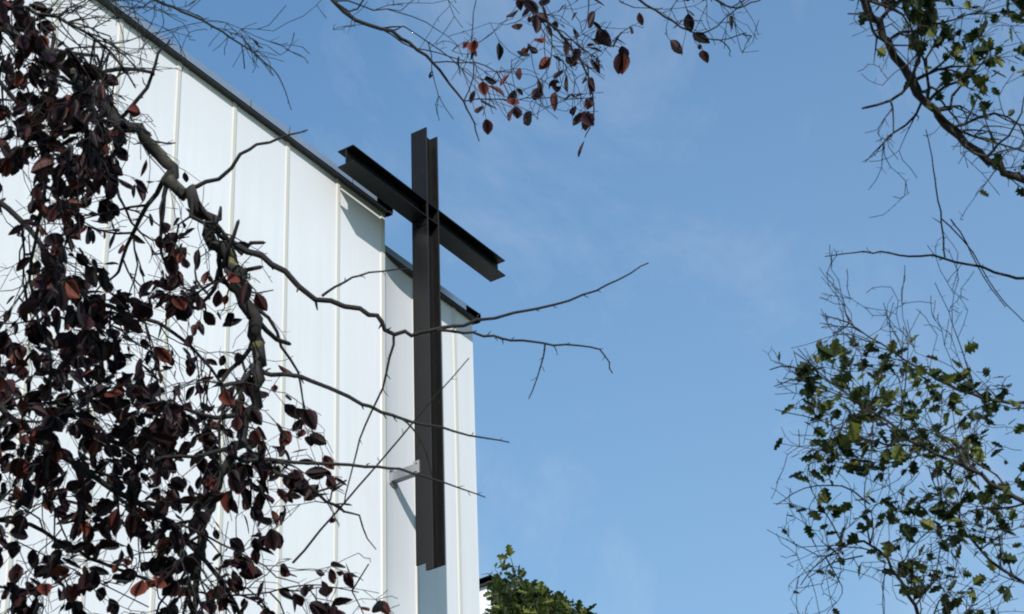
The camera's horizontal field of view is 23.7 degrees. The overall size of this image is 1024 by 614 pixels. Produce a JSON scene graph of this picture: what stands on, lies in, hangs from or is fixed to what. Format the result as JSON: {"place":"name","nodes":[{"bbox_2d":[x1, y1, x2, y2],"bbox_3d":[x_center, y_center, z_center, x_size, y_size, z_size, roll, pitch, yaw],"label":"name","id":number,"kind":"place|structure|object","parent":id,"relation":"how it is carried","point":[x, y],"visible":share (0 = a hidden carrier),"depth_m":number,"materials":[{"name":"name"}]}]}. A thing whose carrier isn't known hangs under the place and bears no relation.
{"place":"outdoors","nodes":[
{"label":"outdoors","id":0,"kind":"place"},
{"bbox_2d":[0,0,480,613],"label":"church building","id":1,"kind":"structure","parent":0,"point":[310,216],"depth_m":33.70,"materials":[{"name":"grey metal"}]},
{"bbox_2d":[338,127,504,570],"bbox_3d":[-1.440,0.582,36.044,0.740,7.540,3.901,-21,-37,28],"label":"cross","id":2,"kind":"object","parent":1,"relation":"attached to","point":[434,227],"visible":0.98,"depth_m":36.16,"materials":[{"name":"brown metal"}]},
{"bbox_2d":[479,575,512,613],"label":"building","id":3,"kind":"structure","parent":0,"point":[484,582],"depth_m":46.68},
{"bbox_2d":[482,544,596,613],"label":"young maple tree","id":4,"kind":"object","parent":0,"point":[526,596],"visible":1,"depth_m":21.50,"materials":[{"name":"green plant"}]},
{"bbox_2d":[119,0,1023,613],"label":"sky","id":5,"kind":"structure","parent":0,"point":[645,486],"materials":[{"name":"blue"}]},
{"label":"ground","id":6,"kind":"structure","parent":0,"visible":0},
{"bbox_2d":[0,0,761,613],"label":"copper beech tree","id":7,"kind":"object","parent":6,"relation":"on","point":[90,170],"visible":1,"depth_m":12.56,"materials":[{"name":"brown plant"}]},
{"bbox_2d":[763,0,1023,613],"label":"hawthorn tree","id":8,"kind":"object","parent":6,"relation":"on","point":[926,20],"visible":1,"depth_m":11.91,"materials":[{"name":"green plant"}]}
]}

